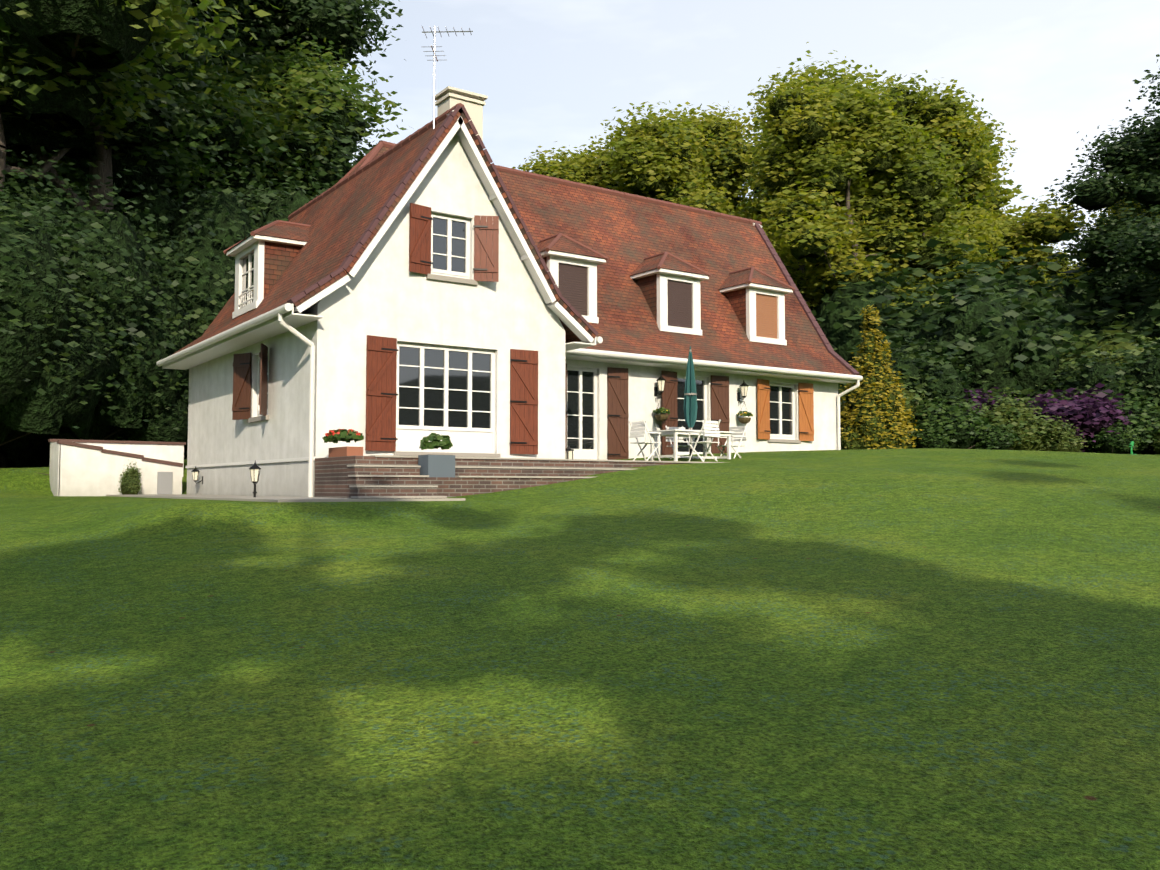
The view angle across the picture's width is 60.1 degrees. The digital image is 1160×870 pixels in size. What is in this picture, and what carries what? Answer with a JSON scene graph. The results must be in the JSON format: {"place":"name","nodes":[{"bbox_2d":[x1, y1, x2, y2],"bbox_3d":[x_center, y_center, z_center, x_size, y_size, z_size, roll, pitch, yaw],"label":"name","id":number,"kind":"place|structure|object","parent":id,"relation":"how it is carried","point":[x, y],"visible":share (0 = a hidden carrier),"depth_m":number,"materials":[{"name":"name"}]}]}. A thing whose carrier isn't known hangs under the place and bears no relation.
{"place":"outdoors","nodes":[
{"label":"outdoors","id":0,"kind":"place"},
{"bbox_2d":[187,368,191,494],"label":"wall","id":1,"kind":"structure","parent":0,"point":[189,430],"depth_m":24.28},
{"bbox_2d":[190,307,311,496],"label":"house wall","id":2,"kind":"structure","parent":0,"point":[219,434],"depth_m":19.86,"materials":[{"name":"white paint"}]},
{"bbox_2d":[191,466,202,483],"bbox_3d":[-8.825,0.920,23.086,0.266,0.423,0.179,2,-4,-35],"label":"wall lantern","id":3,"kind":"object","parent":2,"relation":"attached to","point":[195,473],"depth_m":23.03,"materials":[{"name":"white glass"}]},
{"bbox_2d":[186,457,315,467],"bbox_3d":[-7.065,0.590,20.793,0.035,0.060,8.700,2,-4,-35],"label":"wall ledge","id":4,"kind":"object","parent":2,"relation":"attached to","point":[258,462],"visible":0.9,"depth_m":19.97,"materials":[{"name":"white paint"}]},
{"bbox_2d":[252,349,268,416],"bbox_3d":[-6.205,-1.006,19.977,0.340,1.700,1.600,2,-4,-35],"label":"house window","id":5,"kind":"structure","parent":2,"relation":"in","point":[256,387],"depth_m":20.29,"materials":[{"name":"white wood"}]},
{"bbox_2d":[311,133,564,496],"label":"house wall","id":6,"kind":"structure","parent":0,"point":[384,292],"depth_m":18.80,"materials":[{"name":"white paint"}]},
{"bbox_2d":[396,340,497,453],"bbox_3d":[-2.558,-0.676,18.913,2.730,2.430,0.340,2,-4,-35],"label":"window","id":7,"kind":"structure","parent":6,"relation":"in","point":[451,391],"depth_m":18.88,"materials":[{"name":"white wood"}]},
{"bbox_2d":[365,203,537,453],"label":"shutters","id":8,"kind":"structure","parent":6,"relation":"attached to","point":[381,367],"depth_m":18.59,"materials":[{"name":"brown wood"}]},
{"bbox_2d":[431,210,472,279],"bbox_3d":[-2.521,-3.576,19.093,1.500,1.620,0.340,2,-4,-35],"label":"window","id":9,"kind":"structure","parent":6,"relation":"in","point":[451,245],"depth_m":19.07,"materials":[{"name":"white wood"}]},
{"bbox_2d":[232,343,729,459],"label":"shutters","id":10,"kind":"object","parent":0,"point":[618,417],"visible":0.65,"depth_m":23.46,"materials":[{"name":"brown wood"}]},
{"bbox_2d":[172,109,852,374],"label":"house roof","id":11,"kind":"structure","parent":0,"point":[626,236],"depth_m":25.69,"materials":[{"name":"brown tile"}]},
{"bbox_2d":[223,220,312,318],"bbox_3d":[-6.741,-3.771,22.780,2.128,2.208,2.145,2,-4,-35],"label":"dormer","id":12,"kind":"object","parent":11,"relation":"attached to","point":[265,255],"visible":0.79,"depth_m":21.98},
{"bbox_2d":[422,26,472,128],"bbox_3d":[-2.607,-6.736,19.547,0.997,2.500,0.686,1,-3,-11],"label":"antenna","id":13,"kind":"object","parent":11,"relation":"attached to","point":[434,46],"visible":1,"depth_m":19.51,"materials":[{"name":"grey metal"}]},
{"bbox_2d":[435,86,487,140],"bbox_3d":[-2.347,-5.708,19.585,0.860,1.850,0.660,2,-4,-35],"label":"house chimney","id":14,"kind":"object","parent":11,"relation":"on","point":[450,97],"visible":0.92,"depth_m":19.45,"materials":[{"name":"beige paint"}]},
{"bbox_2d":[536,233,608,323],"bbox_3d":[-0.628,-3.738,24.244,1.795,2.199,2.128,2,-4,-35],"label":"dormer","id":15,"kind":"object","parent":11,"relation":"attached to","point":[571,264],"visible":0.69,"depth_m":23.68,"materials":[{"name":"white paint"}]},
{"bbox_2d":[248,274,800,456],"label":"window sills","id":16,"kind":"structure","parent":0,"point":[428,276],"depth_m":18.93,"materials":[{"name":"beige stone"}]},
{"bbox_2d":[0,448,1159,869],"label":"lawn ground","id":17,"kind":"structure","parent":0,"point":[932,658],"depth_m":5.89,"materials":[{"name":"green plant"}]},
{"bbox_2d":[0,164,107,466],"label":"shrub","id":18,"kind":"object","parent":17,"relation":"on","point":[17,452],"visible":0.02,"depth_m":27.18,"materials":[{"name":"green plant"}]},
{"bbox_2d":[4,146,109,215],"bbox_3d":[-18.739,-4.414,29.444,9.815,11.545,9.396,-1,-3,11],"label":"tree","id":19,"kind":"object","parent":17,"relation":"on","point":[22,183],"visible":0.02,"depth_m":29.52,"materials":[{"name":"green plant"}]},
{"bbox_2d":[4,139,135,466],"bbox_3d":[-17.124,-3.933,30.494,8.853,10.398,8.475,3,-4,-41],"label":"shrub","id":20,"kind":"object","parent":17,"relation":"on","point":[24,166],"depth_m":29.43,"materials":[{"name":"green plant"}]},
{"bbox_2d":[0,175,151,474],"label":"shrub","id":21,"kind":"object","parent":17,"relation":"on","point":[58,369],"visible":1,"depth_m":24.13,"materials":[{"name":"green plant"}]},
{"bbox_2d":[45,425,128,444],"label":"shrub","id":22,"kind":"object","parent":17,"relation":"on","point":[111,430],"depth_m":29.32,"materials":[{"name":"green plant"}]},
{"bbox_2d":[65,174,121,210],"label":"tree","id":23,"kind":"object","parent":17,"relation":"on","point":[84,191],"depth_m":60.54,"materials":[{"name":"green plant"}]},
{"bbox_2d":[0,128,219,465],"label":"shrub","id":24,"kind":"object","parent":17,"relation":"on","point":[154,305],"visible":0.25,"depth_m":27.60,"materials":[{"name":"green plant"}]},
{"bbox_2d":[48,439,185,495],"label":"garden wall","id":25,"kind":"structure","parent":17,"relation":"on","point":[87,467],"depth_m":23.69,"materials":[{"name":"white paint"}]},
{"bbox_2d":[117,461,141,494],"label":"shrub","id":26,"kind":"object","parent":17,"relation":"on","point":[130,482],"visible":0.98,"depth_m":23.53,"materials":[{"name":"green plant"}]},
{"bbox_2d":[0,0,261,467],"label":"tree","id":27,"kind":"object","parent":17,"relation":"on","point":[81,141],"visible":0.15,"depth_m":31.25,"materials":[{"name":"green plant"}]},
{"bbox_2d":[98,333,198,445],"bbox_3d":[-13.473,-1.525,31.700,7.311,5.040,6.999,-1,-3,19],"label":"shrub","id":28,"kind":"object","parent":17,"relation":"on","point":[164,427],"visible":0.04,"depth_m":29.25,"materials":[{"name":"green plant"}]},
{"bbox_2d":[5,80,293,466],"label":"tree","id":29,"kind":"object","parent":17,"relation":"on","point":[29,158],"depth_m":40.80,"materials":[{"name":"green plant"}]},
{"bbox_2d":[0,0,331,215],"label":"tree","id":30,"kind":"object","parent":17,"relation":"on","point":[60,59],"visible":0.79,"depth_m":27.20,"materials":[{"name":"green plant"}]},
{"bbox_2d":[184,440,187,458],"bbox_3d":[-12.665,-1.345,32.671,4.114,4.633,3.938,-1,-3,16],"label":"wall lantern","id":31,"kind":"object","parent":17,"relation":"on","point":[185,450],"depth_m":31.39,"materials":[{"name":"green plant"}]},
{"bbox_2d":[88,123,337,458],"bbox_3d":[-12.174,-4.611,34.353,10.181,11.698,10.635,3,-4,-45],"label":"shrub","id":32,"kind":"object","parent":17,"relation":"on","point":[214,224],"visible":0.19,"depth_m":31.11,"materials":[{"name":"green plant"}]},
{"bbox_2d":[17,0,413,209],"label":"tree","id":33,"kind":"object","parent":17,"relation":"on","point":[298,76],"visible":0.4,"depth_m":39.67,"materials":[{"name":"green plant"}]},
{"bbox_2d":[249,460,260,496],"bbox_3d":[-5.428,0.760,16.735,0.218,0.672,0.189,2,-4,-35],"label":"post lantern","id":34,"kind":"object","parent":17,"relation":"on","point":[255,468],"visible":0.81,"depth_m":16.70,"materials":[{"name":"black metal"}]},
{"bbox_2d":[163,122,351,225],"bbox_3d":[-11.748,-5.056,37.338,10.665,12.958,10.209,-2,-4,35],"label":"shrub","id":35,"kind":"object","parent":17,"relation":"on","point":[257,199],"depth_m":35.38,"materials":[{"name":"green plant"}]},
{"bbox_2d":[124,0,404,206],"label":"tree","id":36,"kind":"object","parent":17,"relation":"on","point":[339,23],"visible":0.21,"depth_m":44.65,"materials":[{"name":"green plant"}]},
{"bbox_2d":[106,455,723,501],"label":"terrace and steps","id":37,"kind":"structure","parent":17,"relation":"on","point":[372,478],"depth_m":16.39,"materials":[{"name":"brick"}]},
{"bbox_2d":[322,429,363,456],"bbox_3d":[-3.918,0.129,16.556,0.562,0.472,1.044,2,-4,-35],"label":"geranium trough","id":38,"kind":"object","parent":37,"relation":"on","point":[343,435],"visible":1,"depth_m":16.31,"materials":[{"name":"brown ceramic"}]},
{"bbox_2d":[418,433,454,476],"bbox_3d":[-2.318,0.325,16.221,0.577,0.725,0.490,2,-4,-35],"label":"planter box","id":39,"kind":"object","parent":37,"relation":"on","point":[431,465],"visible":0.98,"depth_m":16.08,"materials":[{"name":"grey"}]},
{"bbox_2d":[565,446,573,458],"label":"candle lanterns","id":40,"kind":"object","parent":37,"relation":"on","point":[568,452],"visible":0.17,"depth_m":21.34,"materials":[{"name":"white glass"}]},
{"bbox_2d":[629,419,661,460],"bbox_3d":[1.367,0.156,20.992,0.514,0.936,0.510,2,-4,-35],"label":"garden chair","id":41,"kind":"object","parent":37,"relation":"on","point":[635,429],"visible":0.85,"depth_m":20.89,"materials":[{"name":"white wood"}]},
{"bbox_2d":[665,426,693,458],"bbox_3d":[2.275,0.246,22.683,0.510,0.936,0.514,2,-3,-29],"label":"garden chair","id":42,"kind":"object","parent":37,"relation":"on","point":[670,439],"visible":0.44,"depth_m":22.76,"materials":[{"name":"white wood"}]},
{"bbox_2d":[646,429,734,460],"bbox_3d":[2.402,0.288,21.712,1.700,0.730,0.950,2,-4,-35],"label":"garden table","id":43,"kind":"object","parent":37,"relation":"on","point":[675,433],"visible":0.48,"depth_m":21.51,"materials":[{"name":"white"}]},
{"bbox_2d":[684,346,697,459],"bbox_3d":[2.402,-0.643,21.762,0.487,2.595,0.500,2,-4,-35],"label":"closed parasol","id":44,"kind":"object","parent":37,"relation":"on","point":[690,404],"visible":0.77,"depth_m":21.72,"materials":[{"name":"teal fabric"}]},
{"bbox_2d":[687,418,720,461],"bbox_3d":[2.573,0.145,20.782,0.510,0.936,0.514,3,-4,-44],"label":"garden chair","id":45,"kind":"object","parent":37,"relation":"on","point":[706,432],"visible":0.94,"depth_m":20.68,"materials":[{"name":"white wood"}]},
{"bbox_2d":[717,425,746,457],"bbox_3d":[3.409,0.235,22.484,0.514,0.936,0.510,2,-4,-35],"label":"garden chair","id":46,"kind":"object","parent":37,"relation":"on","point":[741,430],"visible":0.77,"depth_m":22.51,"materials":[{"name":"white wood"}]},
{"bbox_2d":[156,103,862,496],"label":"roof trim","id":47,"kind":"structure","parent":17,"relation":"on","point":[286,317],"depth_m":19.93,"materials":[{"name":"white wood"}]},
{"bbox_2d":[567,365,599,459],"bbox_3d":[-0.024,-0.438,23.129,1.550,2.660,0.340,2,-4,-35],"label":"glazed door","id":48,"kind":"structure","parent":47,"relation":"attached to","point":[583,411],"depth_m":23.14,"materials":[{"name":"white wood"}]},
{"bbox_2d":[653,397,669,420],"bbox_3d":[1.962,-0.617,24.047,0.427,0.581,0.409,-2,-3,29],"label":"hanging basket","id":49,"kind":"object","parent":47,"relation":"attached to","point":[663,417],"visible":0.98,"depth_m":23.94,"materials":[{"name":"green metal"}]},
{"bbox_2d":[629,252,711,335],"bbox_3d":[2.073,-3.638,26.137,1.795,2.199,2.128,2,-4,-35],"label":"dormer","id":50,"kind":"object","parent":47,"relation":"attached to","point":[669,286],"visible":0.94,"depth_m":25.47,"materials":[{"name":"white paint"}]},
{"bbox_2d":[677,374,709,454],"bbox_3d":[2.722,-0.347,25.054,1.700,2.680,0.340,2,-4,-35],"label":"french door","id":51,"kind":"structure","parent":47,"relation":"attached to","point":[703,394],"depth_m":25.17,"materials":[{"name":"white wood"}]},
{"bbox_2d":[736,401,752,423],"bbox_3d":[4.207,-0.573,25.640,0.422,0.581,0.395,-2,-4,31],"label":"hanging basket","id":52,"kind":"object","parent":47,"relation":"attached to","point":[744,420],"visible":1,"depth_m":25.53,"materials":[{"name":"green metal"}]},
{"bbox_2d":[719,267,794,344],"bbox_3d":[4.610,-3.544,27.916,1.795,2.199,2.128,2,-4,-35],"label":"dormer window","id":53,"kind":"structure","parent":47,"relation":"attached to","point":[756,299],"depth_m":27.25,"materials":[{"name":"white paint"}]},
{"bbox_2d":[769,382,797,439],"bbox_3d":[5.333,-0.629,26.904,1.700,1.920,0.340,2,-4,-35],"label":"window","id":54,"kind":"structure","parent":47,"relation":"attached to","point":[783,412],"depth_m":26.94,"materials":[{"name":"white wood"}]},
{"bbox_2d":[512,135,626,191],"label":"tree","id":55,"kind":"object","parent":17,"relation":"on","point":[583,167],"visible":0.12,"depth_m":55.82,"materials":[{"name":"green plant"}]},
{"bbox_2d":[591,100,745,217],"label":"tree","id":56,"kind":"object","parent":17,"relation":"on","point":[656,157],"visible":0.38,"depth_m":51.24,"materials":[{"name":"green plant"}]},
{"bbox_2d":[619,101,784,239],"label":"tree","id":57,"kind":"object","parent":17,"relation":"on","point":[730,167],"visible":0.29,"depth_m":54.80,"materials":[{"name":"green plant"}]},
{"bbox_2d":[732,174,767,215],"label":"tree","id":58,"kind":"object","parent":17,"relation":"on","point":[756,190],"depth_m":85.03,"materials":[{"name":"green plant"}]},
{"bbox_2d":[733,186,786,225],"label":"tree","id":59,"kind":"object","parent":17,"relation":"on","point":[755,210],"visible":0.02,"depth_m":61.61,"materials":[{"name":"green plant"}]},
{"bbox_2d":[741,42,892,266],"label":"tree","id":60,"kind":"object","parent":17,"relation":"on","point":[811,70],"visible":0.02,"depth_m":57.33,"materials":[{"name":"green plant"}]},
{"bbox_2d":[730,67,954,329],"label":"tree","id":61,"kind":"object","parent":17,"relation":"on","point":[793,121],"visible":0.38,"depth_m":45.22,"materials":[{"name":"green plant"}]},
{"bbox_2d":[751,69,942,316],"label":"tree","id":62,"kind":"object","parent":17,"relation":"on","point":[817,234],"visible":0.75,"depth_m":44.22,"materials":[{"name":"green plant"}]},
{"bbox_2d":[753,86,995,405],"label":"tree","id":63,"kind":"object","parent":17,"relation":"on","point":[976,197],"depth_m":59.86,"materials":[{"name":"green plant"}]},
{"bbox_2d":[839,305,921,449],"bbox_3d":[9.142,-1.710,31.980,3.056,4.933,2.901,2,-4,-35],"label":"yellow conifer","id":64,"kind":"object","parent":17,"relation":"on","point":[872,413],"visible":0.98,"depth_m":31.24,"materials":[{"name":"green plant"}]},
{"bbox_2d":[838,373,929,448],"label":"shrub","id":65,"kind":"object","parent":17,"relation":"on","point":[913,399],"visible":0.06,"depth_m":32.40,"materials":[{"name":"green plant"}]},
{"bbox_2d":[807,70,1015,305],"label":"tree","id":66,"kind":"object","parent":17,"relation":"on","point":[922,176],"visible":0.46,"depth_m":47.31,"materials":[{"name":"green plant"}]},
{"bbox_2d":[840,335,984,427],"bbox_3d":[11.467,-1.280,34.930,4.968,4.433,5.324,1,-3,-16],"label":"shrub","id":67,"kind":"object","parent":17,"relation":"on","point":[938,380],"visible":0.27,"depth_m":33.39,"materials":[{"name":"green plant"}]},
{"bbox_2d":[844,112,998,253],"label":"tree","id":68,"kind":"object","parent":17,"relation":"on","point":[976,164],"depth_m":57.32,"materials":[{"name":"green plant"}]},
{"bbox_2d":[811,229,1051,399],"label":"shrub","id":69,"kind":"object","parent":17,"relation":"on","point":[838,317],"visible":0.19,"depth_m":42.62,"materials":[{"name":"green plant"}]},
{"bbox_2d":[909,420,954,448],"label":"shrub","id":70,"kind":"object","parent":17,"relation":"on","point":[929,439],"visible":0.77,"depth_m":31.86,"materials":[{"name":"green plant"}]},
{"bbox_2d":[909,394,995,448],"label":"shrub","id":71,"kind":"object","parent":17,"relation":"on","point":[962,426],"visible":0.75,"depth_m":32.10,"materials":[{"name":"green plant"}]},
{"bbox_2d":[838,265,1089,403],"bbox_3d":[14.699,-2.705,38.972,9.070,7.553,8.465,-2,-4,35],"label":"shrub","id":72,"kind":"object","parent":17,"relation":"on","point":[996,343],"visible":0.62,"depth_m":36.84,"materials":[{"name":"green plant"}]},
{"bbox_2d":[943,94,1004,216],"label":"tree","id":73,"kind":"object","parent":17,"relation":"on","point":[985,137],"depth_m":67.67,"materials":[{"name":"green plant"}]},
{"bbox_2d":[969,419,1021,449],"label":"shrub","id":74,"kind":"object","parent":17,"relation":"on","point":[1004,439],"visible":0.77,"depth_m":32.32,"materials":[{"name":"green plant"}]},
{"bbox_2d":[959,387,1040,415],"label":"shrub","id":75,"kind":"object","parent":17,"relation":"on","point":[978,399],"visible":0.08,"depth_m":34.03,"materials":[{"name":"green plant"}]},
{"bbox_2d":[975,172,1027,222],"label":"tree","id":76,"kind":"object","parent":17,"relation":"on","point":[1008,194],"depth_m":68.68,"materials":[{"name":"green plant"}]},
{"bbox_2d":[940,111,1096,275],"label":"tree","id":77,"kind":"object","parent":17,"relation":"on","point":[1028,227],"visible":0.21,"depth_m":57.73,"materials":[{"name":"green plant"}]},
{"bbox_2d":[975,381,1062,450],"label":"shrub","id":78,"kind":"object","parent":17,"relation":"on","point":[1023,418],"visible":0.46,"depth_m":32.94,"materials":[{"name":"green plant"}]},
{"bbox_2d":[981,241,1059,291],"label":"tree","id":79,"kind":"object","parent":17,"relation":"on","point":[1031,282],"depth_m":65.54,"materials":[{"name":"green plant"}]},
{"bbox_2d":[1007,386,1077,410],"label":"shrub","id":80,"kind":"object","parent":17,"relation":"on","point":[1054,395],"depth_m":36.00,"materials":[{"name":"green plant"}]},
{"bbox_2d":[938,221,1159,452],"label":"shrub","id":81,"kind":"object","parent":17,"relation":"on","point":[1075,302],"visible":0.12,"depth_m":44.21,"materials":[{"name":"green plant"}]},
{"bbox_2d":[1025,241,1076,295],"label":"tree","id":82,"kind":"object","parent":17,"relation":"on","point":[1049,271],"depth_m":79.59,"materials":[{"name":"green plant"}]},
{"bbox_2d":[1039,247,1076,287],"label":"tree","id":83,"kind":"object","parent":17,"relation":"on","point":[1061,269],"visible":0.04,"depth_m":84.90,"materials":[{"name":"green plant"}]},
{"bbox_2d":[1033,413,1087,451],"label":"shrub","id":84,"kind":"object","parent":17,"relation":"on","point":[1066,441],"visible":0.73,"depth_m":32.71,"materials":[{"name":"green plant"}]},
{"bbox_2d":[1051,258,1086,290],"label":"tree","id":85,"kind":"object","parent":17,"relation":"on","point":[1076,268],"depth_m":78.84,"materials":[{"name":"green plant"}]},
{"bbox_2d":[1026,383,1132,451],"bbox_3d":[16.913,-0.414,34.809,4.359,2.666,4.265,-3,-4,43],"label":"shrub","id":86,"kind":"object","parent":17,"relation":"on","point":[1091,417],"visible":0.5,"depth_m":33.55,"materials":[{"name":"purple plant"}]},
{"bbox_2d":[1031,343,1154,452],"bbox_3d":[18.774,-1.240,36.844,5.126,4.269,4.784,-3,-4,45],"label":"shrub","id":87,"kind":"object","parent":17,"relation":"on","point":[1092,374],"visible":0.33,"depth_m":35.69,"materials":[{"name":"green plant"}]},
{"bbox_2d":[1044,104,1159,305],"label":"tree","id":88,"kind":"object","parent":17,"relation":"on","point":[1113,246],"visible":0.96,"depth_m":42.49,"materials":[{"name":"green plant"}]},
{"bbox_2d":[1044,307,1159,452],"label":"shrub","id":89,"kind":"object","parent":17,"relation":"on","point":[1120,343],"visible":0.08,"depth_m":39.48,"materials":[{"name":"green plant"}]},
{"bbox_2d":[1064,199,1159,302],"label":"tree","id":90,"kind":"object","parent":17,"relation":"on","point":[1111,211],"visible":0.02,"depth_m":57.64,"materials":[{"name":"green plant"}]},
{"bbox_2d":[1084,420,1141,453],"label":"shrub","id":91,"kind":"object","parent":17,"relation":"on","point":[1111,442],"visible":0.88,"depth_m":33.30,"materials":[{"name":"green plant"}]},
{"bbox_2d":[1096,275,1159,356],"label":"tree","id":92,"kind":"object","parent":17,"relation":"on","point":[1145,320],"visible":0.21,"depth_m":41.36,"materials":[{"name":"green plant"}]},
{"bbox_2d":[1099,339,1159,452],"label":"shrub","id":93,"kind":"object","parent":17,"relation":"on","point":[1148,363],"visible":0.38,"depth_m":35.47,"materials":[{"name":"green plant"}]},
{"bbox_2d":[1129,441,1136,454],"bbox_3d":[16.372,0.395,29.752,0.304,0.433,0.320,2,-4,-35],"label":"garden sprinkler","id":94,"kind":"object","parent":17,"relation":"on","point":[1131,445],"visible":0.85,"depth_m":29.72,"materials":[{"name":"green plastic"}]},
{"bbox_2d":[1108,390,1159,453],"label":"shrub","id":95,"kind":"object","parent":17,"relation":"on","point":[1141,415],"visible":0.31,"depth_m":33.85,"materials":[{"name":"green plant"}]},
{"bbox_2d":[1123,343,1159,452],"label":"shrub","id":96,"kind":"object","parent":17,"relation":"on","point":[1129,369],"depth_m":38.66,"materials":[{"name":"green plant"}]},
{"bbox_2d":[1126,54,1159,303],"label":"tree","id":97,"kind":"object","parent":17,"relation":"on","point":[1153,93],"visible":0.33,"depth_m":50.72,"materials":[{"name":"green plant"}]},
{"bbox_2d":[1145,414,1159,453],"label":"shrub","id":98,"kind":"object","parent":17,"relation":"on","point":[1156,446],"visible":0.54,"depth_m":33.55,"materials":[{"name":"green plant"}]},
{"bbox_2d":[1149,393,1159,448],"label":"shrub","id":99,"kind":"object","parent":17,"relation":"on","point":[1156,398],"visible":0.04,"depth_m":35.03,"materials":[{"name":"green plant"}]},
{"bbox_2d":[565,359,837,459],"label":"wall","id":100,"kind":"structure","parent":0,"point":[642,384],"depth_m":25.70,"materials":[{"name":"white paint"}]},
{"bbox_2d":[654,375,665,395],"bbox_3d":[1.940,-1.212,24.133,0.244,0.540,0.340,1,-3,-12],"label":"wall lantern","id":101,"kind":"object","parent":100,"relation":"attached to","point":[660,380],"depth_m":24.04,"materials":[{"name":"white glass"}]},
{"bbox_2d":[737,381,747,400],"bbox_3d":[4.191,-1.148,25.712,0.244,0.540,0.340,1,-3,-12],"label":"wall lantern","id":102,"kind":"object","parent":100,"relation":"attached to","point":[743,386],"depth_m":25.62,"materials":[{"name":"white glass"}]},
{"bbox_2d":[757,379,813,440],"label":"window shutters","id":103,"kind":"object","parent":100,"relation":"attached to","point":[806,410],"visible":1,"depth_m":27.05,"materials":[{"name":"brown wood"}]},
{"bbox_2d":[331,0,1159,268],"label":"sky","id":104,"kind":"structure","parent":0,"point":[549,72],"materials":[{"name":"white"}]}
]}

